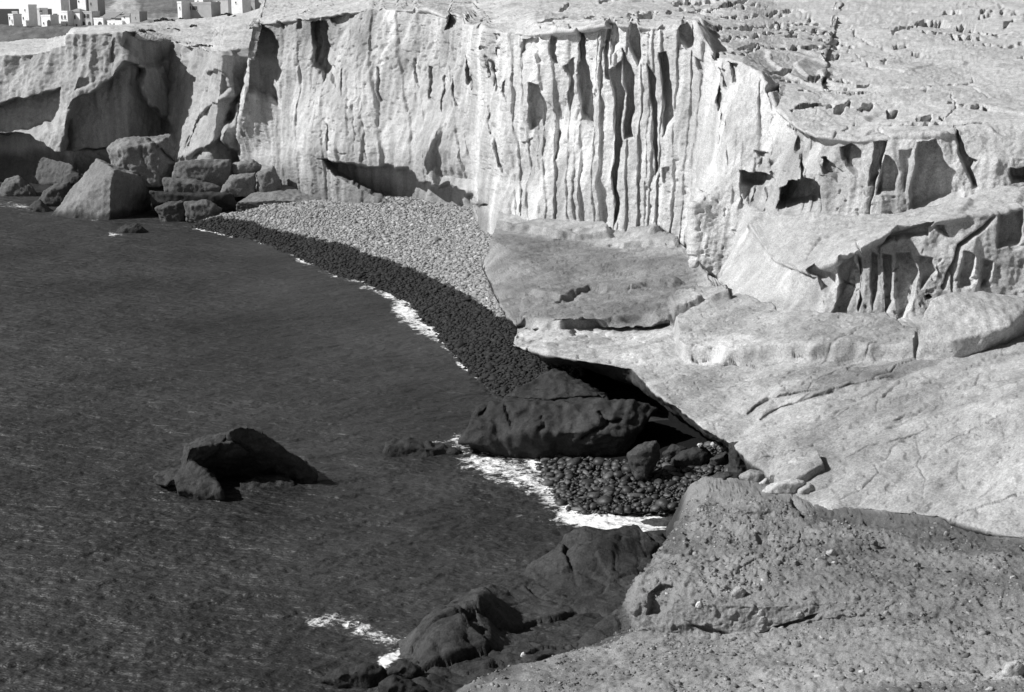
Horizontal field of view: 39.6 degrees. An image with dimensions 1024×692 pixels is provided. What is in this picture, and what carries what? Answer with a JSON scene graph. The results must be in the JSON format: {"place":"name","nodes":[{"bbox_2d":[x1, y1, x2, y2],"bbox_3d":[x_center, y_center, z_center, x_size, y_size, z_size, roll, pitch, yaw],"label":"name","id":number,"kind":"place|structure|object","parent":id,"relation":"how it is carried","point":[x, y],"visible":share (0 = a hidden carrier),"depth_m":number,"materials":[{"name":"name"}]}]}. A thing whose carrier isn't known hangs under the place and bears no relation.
{"place":"outdoors","nodes":[
{"label":"outdoors","id":0,"kind":"place"},
{"bbox_2d":[0,0,51,8],"label":"sky","id":1,"kind":"structure","parent":0,"point":[4,4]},
{"bbox_2d":[0,0,215,41],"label":"hillside","id":2,"kind":"structure","parent":0,"point":[158,9],"depth_m":456.00,"materials":[{"name":"stone"}]},
{"bbox_2d":[8,14,21,26],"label":"house","id":3,"kind":"structure","parent":2,"relation":"on","point":[15,19],"depth_m":413.68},
{"bbox_2d":[18,4,37,26],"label":"house","id":4,"kind":"structure","parent":2,"relation":"on","point":[28,12],"depth_m":416.97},
{"bbox_2d":[37,8,47,25],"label":"house","id":5,"kind":"structure","parent":2,"relation":"on","point":[42,11],"depth_m":426.28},
{"bbox_2d":[40,15,58,26],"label":"house","id":6,"kind":"structure","parent":2,"relation":"on","point":[48,20],"depth_m":410.58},
{"bbox_2d":[51,0,68,22],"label":"house","id":7,"kind":"structure","parent":2,"relation":"on","point":[58,6],"depth_m":424.29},
{"bbox_2d":[60,11,73,25],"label":"house","id":8,"kind":"structure","parent":2,"relation":"on","point":[67,18],"depth_m":413.30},
{"bbox_2d":[69,0,77,10],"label":"house","id":9,"kind":"structure","parent":2,"relation":"on","point":[73,5],"depth_m":449.61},
{"bbox_2d":[71,9,85,25],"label":"house","id":10,"kind":"structure","parent":2,"relation":"on","point":[77,17],"depth_m":413.83,"materials":[{"name":"paint"}]},
{"bbox_2d":[77,0,87,10],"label":"house","id":11,"kind":"structure","parent":2,"relation":"on","point":[82,4],"depth_m":456.37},
{"bbox_2d":[82,11,99,24],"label":"house","id":12,"kind":"structure","parent":2,"relation":"on","point":[88,17],"depth_m":413.11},
{"bbox_2d":[88,0,104,15],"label":"house","id":13,"kind":"structure","parent":2,"relation":"on","point":[96,5],"depth_m":455.40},
{"bbox_2d":[93,18,110,24],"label":"house","id":14,"kind":"structure","parent":2,"relation":"on","point":[100,21],"depth_m":411.43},
{"bbox_2d":[100,12,122,19],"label":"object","id":15,"kind":"structure","parent":2,"relation":"on","point":[112,15],"depth_m":419.56,"materials":[{"name":"tile"}]},
{"bbox_2d":[106,20,123,24],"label":"house","id":16,"kind":"structure","parent":2,"relation":"on","point":[114,22],"depth_m":409.43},
{"bbox_2d":[121,13,130,23],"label":"house","id":17,"kind":"structure","parent":2,"relation":"on","point":[126,17],"depth_m":408.26,"materials":[{"name":"paint"}]},
{"bbox_2d":[130,11,146,22],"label":"house","id":18,"kind":"structure","parent":2,"relation":"on","point":[138,16],"depth_m":406.40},
{"bbox_2d":[177,1,190,18],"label":"house","id":19,"kind":"structure","parent":2,"relation":"on","point":[183,9],"depth_m":320.60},
{"bbox_2d":[194,0,211,1],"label":"house","id":20,"kind":"structure","parent":2,"relation":"on","point":[202,0],"depth_m":326.76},
{"bbox_2d":[190,2,220,18],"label":"house","id":21,"kind":"structure","parent":2,"relation":"on","point":[198,10],"depth_m":320.81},
{"bbox_2d":[216,0,231,13],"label":"house","id":22,"kind":"structure","parent":2,"relation":"on","point":[225,6],"depth_m":340.17,"materials":[{"name":"paint"}]},
{"bbox_2d":[231,0,250,13],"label":"house","id":23,"kind":"structure","parent":2,"relation":"on","point":[240,6],"depth_m":335.74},
{"bbox_2d":[251,0,260,10],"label":"house","id":24,"kind":"structure","parent":2,"relation":"on","point":[255,4],"depth_m":342.01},
{"bbox_2d":[0,9,257,200],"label":"bay cliff","id":25,"kind":"structure","parent":0,"point":[79,100],"depth_m":158.65,"materials":[{"name":"stone"}]},
{"bbox_2d":[0,9,674,691],"bbox_3d":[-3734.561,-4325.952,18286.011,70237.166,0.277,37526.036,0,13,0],"label":"sea","id":26,"kind":"structure","parent":0,"point":[132,365],"depth_m":62.08,"materials":[{"name":"liquid"}]},
{"bbox_2d":[0,175,37,195],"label":"boulder","id":27,"kind":"object","parent":26,"relation":"in","point":[17,185],"visible":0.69,"depth_m":154.88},
{"bbox_2d":[29,199,51,211],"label":"boulder","id":28,"kind":"object","parent":26,"relation":"in","point":[39,205],"visible":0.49,"depth_m":143.34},
{"bbox_2d":[38,182,70,205],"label":"boulder","id":29,"kind":"object","parent":26,"relation":"in","point":[54,194],"visible":0.59,"depth_m":147.04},
{"bbox_2d":[64,172,82,188],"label":"boulder","id":30,"kind":"object","parent":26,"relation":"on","point":[73,179],"visible":0.38,"depth_m":149.68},
{"bbox_2d":[51,158,151,219],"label":"boulder","id":31,"kind":"object","parent":26,"relation":"in","point":[100,189],"visible":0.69,"depth_m":139.41,"materials":[{"name":"stone"}]},
{"bbox_2d":[107,133,175,187],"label":"boulder","id":32,"kind":"object","parent":31,"relation":"on","point":[150,161],"visible":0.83,"depth_m":141.93,"materials":[{"name":"stone"}]},
{"bbox_2d":[116,222,147,232],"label":"boulder","id":33,"kind":"object","parent":26,"relation":"in","point":[135,227],"visible":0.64,"depth_m":129.75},
{"bbox_2d":[154,200,185,221],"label":"boulder","id":34,"kind":"object","parent":26,"relation":"in","point":[169,211],"visible":0.98,"depth_m":136.44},
{"bbox_2d":[149,190,236,211],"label":"boulder","id":35,"kind":"object","parent":26,"relation":"in","point":[225,201],"visible":0.65,"depth_m":139.15,"materials":[{"name":"stone"}]},
{"bbox_2d":[162,177,220,192],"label":"boulder","id":36,"kind":"object","parent":35,"relation":"on","point":[170,184],"visible":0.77,"depth_m":139.59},
{"bbox_2d":[172,159,230,188],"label":"boulder","id":37,"kind":"object","parent":35,"relation":"on","point":[215,171],"visible":0.61,"depth_m":140.96,"materials":[{"name":"stone"}]},
{"bbox_2d":[220,172,256,196],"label":"boulder","id":38,"kind":"object","parent":35,"relation":"on","point":[240,185],"visible":0.94,"depth_m":139.33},
{"bbox_2d":[232,159,261,174],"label":"boulder","id":39,"kind":"object","parent":38,"relation":"on","point":[247,166],"visible":0.85,"depth_m":141.39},
{"bbox_2d":[183,199,221,222],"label":"boulder","id":40,"kind":"object","parent":26,"relation":"in","point":[198,211],"visible":0.81,"depth_m":135.34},
{"bbox_2d":[153,426,317,500],"bbox_3d":[-12.232,4.766,61.841,6.814,3.520,5.344,-9,16,-33],"label":"sea rock","id":41,"kind":"object","parent":26,"relation":"in","point":[208,461],"visible":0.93,"depth_m":60.72,"materials":[{"name":"stone"}]},
{"bbox_2d":[236,185,317,211],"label":"boulder","id":42,"kind":"object","parent":26,"relation":"in","point":[286,193],"visible":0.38,"depth_m":138.20,"materials":[{"name":"stone"}]},
{"bbox_2d":[256,166,281,191],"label":"boulder","id":43,"kind":"object","parent":42,"relation":"on","point":[268,179],"visible":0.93,"depth_m":139.14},
{"bbox_2d":[382,437,462,456],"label":"boulder","id":44,"kind":"object","parent":26,"relation":"in","point":[407,446],"visible":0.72,"depth_m":65.08,"materials":[{"name":"stone"}]},
{"bbox_2d":[190,194,585,399],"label":"beach pebbles","id":45,"kind":"object","parent":0,"point":[376,224],"visible":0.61,"depth_m":111.88,"materials":[{"name":"gravel"}]},
{"bbox_2d":[367,516,672,691],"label":"wet rock shelf","id":46,"kind":"object","parent":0,"point":[455,644],"visible":0.34,"depth_m":47.21,"materials":[{"name":"stone"}]},
{"bbox_2d":[320,662,387,688],"bbox_3d":[-4.811,10.267,43.602,2.097,1.672,1.569,0,13,0],"label":"boulder","id":47,"kind":"object","parent":46,"relation":"on","point":[365,675],"visible":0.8,"depth_m":42.85,"materials":[{"name":"stone"}]},
{"bbox_2d":[378,675,426,691],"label":"boulder","id":48,"kind":"object","parent":46,"relation":"on","point":[394,683],"visible":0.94,"depth_m":41.02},
{"bbox_2d":[387,659,423,679],"bbox_3d":[-3.150,9.949,43.265,1.244,1.273,1.492,0,13,0],"label":"boulder","id":49,"kind":"object","parent":46,"relation":"on","point":[403,668],"visible":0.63,"depth_m":42.62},
{"bbox_2d":[236,0,1023,318],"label":"headland cliff","id":50,"kind":"structure","parent":0,"point":[846,156],"depth_m":103.96,"materials":[{"name":"stone"}]},
{"bbox_2d":[563,418,728,510],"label":"cove floor","id":51,"kind":"structure","parent":0,"point":[665,434],"depth_m":65.92,"materials":[{"name":"stone"}]},
{"bbox_2d":[540,457,550,461],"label":"cobble","id":52,"kind":"object","parent":51,"relation":"on","point":[546,459],"visible":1,"depth_m":64.24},
{"bbox_2d":[541,467,550,471],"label":"cobble","id":53,"kind":"object","parent":51,"relation":"on","point":[545,469],"visible":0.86,"depth_m":62.84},
{"bbox_2d":[541,480,554,485],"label":"cobble","id":54,"kind":"object","parent":51,"relation":"on","point":[548,482],"visible":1,"depth_m":61.21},
{"bbox_2d":[458,369,657,458],"bbox_3d":[2.094,3.118,68.762,9.162,3.441,10.506,0,13,0],"label":"cove rock","id":55,"kind":"object","parent":51,"relation":"on","point":[551,413],"visible":0.98,"depth_m":64.47,"materials":[{"name":"stone"}]},
{"bbox_2d":[555,473,564,478],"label":"cobble","id":56,"kind":"object","parent":51,"relation":"on","point":[560,475],"visible":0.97,"depth_m":61.92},
{"bbox_2d":[555,499,566,505],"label":"cobble","id":57,"kind":"object","parent":51,"relation":"on","point":[560,502],"visible":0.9,"depth_m":58.76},
{"bbox_2d":[557,460,565,464],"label":"cobble","id":58,"kind":"object","parent":51,"relation":"on","point":[561,462],"visible":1,"depth_m":63.64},
{"bbox_2d":[559,486,569,490],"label":"cobble","id":59,"kind":"object","parent":51,"relation":"on","point":[564,488],"visible":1,"depth_m":60.50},
{"bbox_2d":[564,470,573,474],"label":"cobble","id":60,"kind":"object","parent":51,"relation":"on","point":[568,472],"visible":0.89,"depth_m":62.03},
{"bbox_2d":[565,474,574,480],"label":"cobble","id":61,"kind":"object","parent":51,"relation":"on","point":[569,476],"visible":0.97,"depth_m":61.65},
{"bbox_2d":[566,457,582,467],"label":"cobble","id":62,"kind":"object","parent":51,"relation":"on","point":[575,461],"visible":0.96,"depth_m":63.42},
{"bbox_2d":[571,507,583,511],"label":"cobble","id":63,"kind":"object","parent":51,"relation":"on","point":[580,509],"visible":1,"depth_m":57.98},
{"bbox_2d":[581,478,593,484],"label":"cobble","id":64,"kind":"object","parent":51,"relation":"on","point":[585,481],"visible":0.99,"depth_m":60.85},
{"bbox_2d":[589,503,597,509],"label":"cobble","id":65,"kind":"object","parent":51,"relation":"on","point":[593,506],"visible":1,"depth_m":58.10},
{"bbox_2d":[587,492,600,498],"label":"cobble","id":66,"kind":"object","parent":51,"relation":"on","point":[592,495],"visible":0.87,"depth_m":59.19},
{"bbox_2d":[591,486,600,491],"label":"cobble","id":67,"kind":"object","parent":51,"relation":"on","point":[597,489],"visible":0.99,"depth_m":59.94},
{"bbox_2d":[593,457,605,465],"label":"cobble","id":68,"kind":"object","parent":51,"relation":"on","point":[598,460],"visible":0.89,"depth_m":62.99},
{"bbox_2d":[597,495,613,505],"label":"cobble","id":69,"kind":"object","parent":51,"relation":"on","point":[604,499],"visible":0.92,"depth_m":58.36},
{"bbox_2d":[601,469,609,474],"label":"cobble","id":70,"kind":"object","parent":51,"relation":"on","point":[604,471],"visible":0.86,"depth_m":61.71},
{"bbox_2d":[602,506,610,511],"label":"cobble","id":71,"kind":"object","parent":51,"relation":"on","point":[605,508],"visible":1,"depth_m":57.63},
{"bbox_2d":[603,461,611,466],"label":"cobble","id":72,"kind":"object","parent":51,"relation":"on","point":[606,463],"visible":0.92,"depth_m":62.63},
{"bbox_2d":[603,471,613,479],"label":"cobble","id":73,"kind":"object","parent":51,"relation":"on","point":[607,475],"visible":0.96,"depth_m":61.18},
{"bbox_2d":[604,491,613,495],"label":"cobble","id":74,"kind":"object","parent":51,"relation":"on","point":[610,493],"visible":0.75,"depth_m":59.13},
{"bbox_2d":[603,486,615,493],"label":"cobble","id":75,"kind":"object","parent":51,"relation":"on","point":[607,489],"visible":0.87,"depth_m":59.53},
{"bbox_2d":[611,461,620,465],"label":"cobble","id":76,"kind":"object","parent":51,"relation":"on","point":[614,463],"visible":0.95,"depth_m":62.52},
{"bbox_2d":[613,471,623,478],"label":"cobble","id":77,"kind":"object","parent":51,"relation":"on","point":[619,474],"visible":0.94,"depth_m":61.16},
{"bbox_2d":[619,481,627,485],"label":"cobble","id":78,"kind":"object","parent":51,"relation":"on","point":[624,483],"visible":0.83,"depth_m":60.06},
{"bbox_2d":[620,476,629,480],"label":"cobble","id":79,"kind":"object","parent":51,"relation":"on","point":[625,478],"visible":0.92,"depth_m":60.66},
{"bbox_2d":[621,464,631,473],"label":"cobble","id":80,"kind":"object","parent":51,"relation":"on","point":[625,467],"visible":0.52,"depth_m":61.61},
{"bbox_2d":[622,486,632,494],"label":"cobble","id":81,"kind":"object","parent":51,"relation":"on","point":[627,489],"visible":0.87,"depth_m":59.28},
{"bbox_2d":[534,444,728,513],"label":"cobbles","id":82,"kind":"object","parent":51,"relation":"on","point":[644,506],"visible":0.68,"depth_m":59.89,"materials":[{"name":"stone"}]},
{"bbox_2d":[615,506,623,513],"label":"cobble","id":83,"kind":"object","parent":82,"relation":"on","point":[619,509],"visible":1,"depth_m":57.36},
{"bbox_2d":[624,506,631,512],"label":"cobble","id":84,"kind":"object","parent":82,"relation":"on","point":[627,509],"visible":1,"depth_m":57.30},
{"bbox_2d":[627,441,659,479],"bbox_3d":[5.580,4.747,60.438,1.422,1.687,1.525,0,13,0],"label":"boulder","id":85,"kind":"object","parent":82,"relation":"on","point":[643,458],"visible":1,"depth_m":59.87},
{"bbox_2d":[641,497,653,504],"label":"cobble","id":86,"kind":"object","parent":82,"relation":"on","point":[648,500],"visible":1,"depth_m":57.83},
{"bbox_2d":[650,505,660,511],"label":"cobble","id":87,"kind":"object","parent":82,"relation":"on","point":[655,508],"visible":1,"depth_m":57.08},
{"bbox_2d":[654,498,669,509],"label":"cobble","id":88,"kind":"object","parent":82,"relation":"on","point":[663,503],"visible":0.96,"depth_m":57.20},
{"bbox_2d":[667,502,676,509],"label":"cobble","id":89,"kind":"object","parent":82,"relation":"on","point":[672,505],"visible":0.98,"depth_m":57.00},
{"bbox_2d":[671,447,711,467],"bbox_3d":[7.783,4.820,61.675,1.820,1.117,1.502,0,13,0],"label":"boulder","id":90,"kind":"object","parent":82,"relation":"on","point":[698,456],"visible":0.88,"depth_m":61.06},
{"bbox_2d":[627,493,640,498],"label":"cobble","id":91,"kind":"object","parent":51,"relation":"on","point":[636,495],"visible":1,"depth_m":58.63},
{"bbox_2d":[636,488,644,493],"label":"cobble","id":92,"kind":"object","parent":51,"relation":"on","point":[640,490],"visible":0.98,"depth_m":59.04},
{"bbox_2d":[647,486,655,492],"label":"cobble","id":93,"kind":"object","parent":51,"relation":"on","point":[651,489],"visible":1,"depth_m":59.08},
{"bbox_2d":[651,494,658,499],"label":"cobble","id":94,"kind":"object","parent":51,"relation":"on","point":[654,496],"visible":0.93,"depth_m":58.19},
{"bbox_2d":[654,478,662,484],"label":"cobble","id":95,"kind":"object","parent":51,"relation":"on","point":[659,481],"visible":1,"depth_m":59.75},
{"bbox_2d":[662,463,674,470],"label":"cobble","id":96,"kind":"object","parent":51,"relation":"on","point":[667,466],"visible":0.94,"depth_m":61.42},
{"bbox_2d":[665,480,676,487],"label":"cobble","id":97,"kind":"object","parent":51,"relation":"on","point":[669,484],"visible":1,"depth_m":59.38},
{"bbox_2d":[662,444,686,458],"bbox_3d":[7.234,4.665,63.085,1.090,0.780,1.425,0,13,0],"label":"boulder","id":98,"kind":"object","parent":51,"relation":"on","point":[671,451],"visible":0.77,"depth_m":62.55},
{"bbox_2d":[672,476,680,480],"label":"cobble","id":99,"kind":"object","parent":51,"relation":"on","point":[676,478],"visible":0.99,"depth_m":59.86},
{"bbox_2d":[685,472,693,478],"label":"cobble","id":100,"kind":"object","parent":51,"relation":"on","point":[688,474],"visible":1,"depth_m":60.08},
{"bbox_2d":[703,440,714,445],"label":"cobble","id":101,"kind":"object","parent":51,"relation":"on","point":[707,443],"visible":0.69,"depth_m":63.74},
{"bbox_2d":[456,476,1023,691],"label":"stony ground","id":102,"kind":"structure","parent":0,"point":[681,617],"depth_m":39.59,"materials":[{"name":"stone"}]},
{"bbox_2d":[695,601,702,607],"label":"loose stone","id":103,"kind":"object","parent":102,"relation":"on","point":[698,604],"visible":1,"depth_m":40.06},
{"bbox_2d":[731,586,745,598],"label":"loose stone","id":104,"kind":"object","parent":102,"relation":"on","point":[737,592],"visible":1,"depth_m":40.15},
{"bbox_2d":[757,609,763,615],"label":"loose stone","id":105,"kind":"object","parent":102,"relation":"on","point":[760,612],"visible":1,"depth_m":39.59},
{"bbox_2d":[760,616,766,621],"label":"loose stone","id":106,"kind":"object","parent":102,"relation":"on","point":[763,618],"visible":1,"depth_m":39.57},
{"bbox_2d":[795,611,803,618],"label":"loose stone","id":107,"kind":"object","parent":102,"relation":"on","point":[800,615],"visible":1,"depth_m":39.28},
{"bbox_2d":[826,549,836,555],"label":"loose stone","id":108,"kind":"object","parent":102,"relation":"on","point":[830,552],"visible":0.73,"depth_m":42.19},
{"bbox_2d":[871,540,877,545],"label":"loose stone","id":109,"kind":"object","parent":102,"relation":"on","point":[874,542],"visible":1,"depth_m":43.32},
{"bbox_2d":[912,562,920,566],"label":"loose stone","id":110,"kind":"object","parent":102,"relation":"on","point":[917,564],"visible":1,"depth_m":40.89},
{"bbox_2d":[1001,660,1023,677],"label":"loose stone","id":111,"kind":"object","parent":102,"relation":"on","point":[1013,668],"visible":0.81,"depth_m":32.77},
{"bbox_2d":[482,211,1023,538],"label":"rock shelf","id":112,"kind":"object","parent":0,"point":[866,411],"visible":0.9,"depth_m":62.34,"materials":[{"name":"stone"}]},
{"bbox_2d":[710,442,718,448],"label":"white stone","id":113,"kind":"object","parent":112,"relation":"on","point":[714,445],"visible":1,"depth_m":61.06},
{"bbox_2d":[709,451,728,465],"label":"boulder","id":114,"kind":"object","parent":112,"relation":"on","point":[720,459],"visible":0.96,"depth_m":58.51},
{"bbox_2d":[712,471,740,479],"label":"boulder","id":115,"kind":"object","parent":112,"relation":"on","point":[725,475],"visible":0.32,"depth_m":53.80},
{"bbox_2d":[728,441,746,472],"bbox_3d":[9.390,4.510,56.666,1.641,1.670,1.472,0,13,0],"label":"boulder","id":116,"kind":"object","parent":112,"relation":"on","point":[736,463],"visible":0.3,"depth_m":56.12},
{"bbox_2d":[739,469,763,482],"bbox_3d":[9.010,5.037,53.186,1.155,1.009,1.102,0,13,0],"label":"fallen flake","id":117,"kind":"object","parent":112,"relation":"on","point":[752,475],"visible":0.42,"depth_m":52.67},
{"bbox_2d":[759,478,769,484],"bbox_3d":[8.981,5.103,51.880,0.952,0.740,1.092,0,13,0],"label":"fallen flake","id":118,"kind":"object","parent":112,"relation":"on","point":[765,480],"visible":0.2,"depth_m":51.50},
{"bbox_2d":[762,478,804,494],"bbox_3d":[9.383,5.051,50.121,1.854,0.974,1.118,0,13,0],"label":"fallen flake","id":119,"kind":"object","parent":112,"relation":"on","point":[789,486],"visible":0.64,"depth_m":49.62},
{"bbox_2d":[788,457,806,465],"bbox_3d":[10.565,4.643,51.542,1.337,1.517,1.138,0,13,0],"label":"fallen flake","id":120,"kind":"object","parent":112,"relation":"on","point":[795,461],"visible":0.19,"depth_m":51.03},
{"bbox_2d":[797,483,814,494],"bbox_3d":[10.340,5.132,50.030,0.932,0.835,1.107,0,13,0],"label":"fallen flake","id":121,"kind":"object","parent":112,"relation":"on","point":[807,488],"visible":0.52,"depth_m":49.51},
{"bbox_2d":[916,291,1023,359],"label":"boulder","id":122,"kind":"object","parent":112,"relation":"on","point":[960,324],"visible":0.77,"depth_m":59.87,"materials":[{"name":"stone"}]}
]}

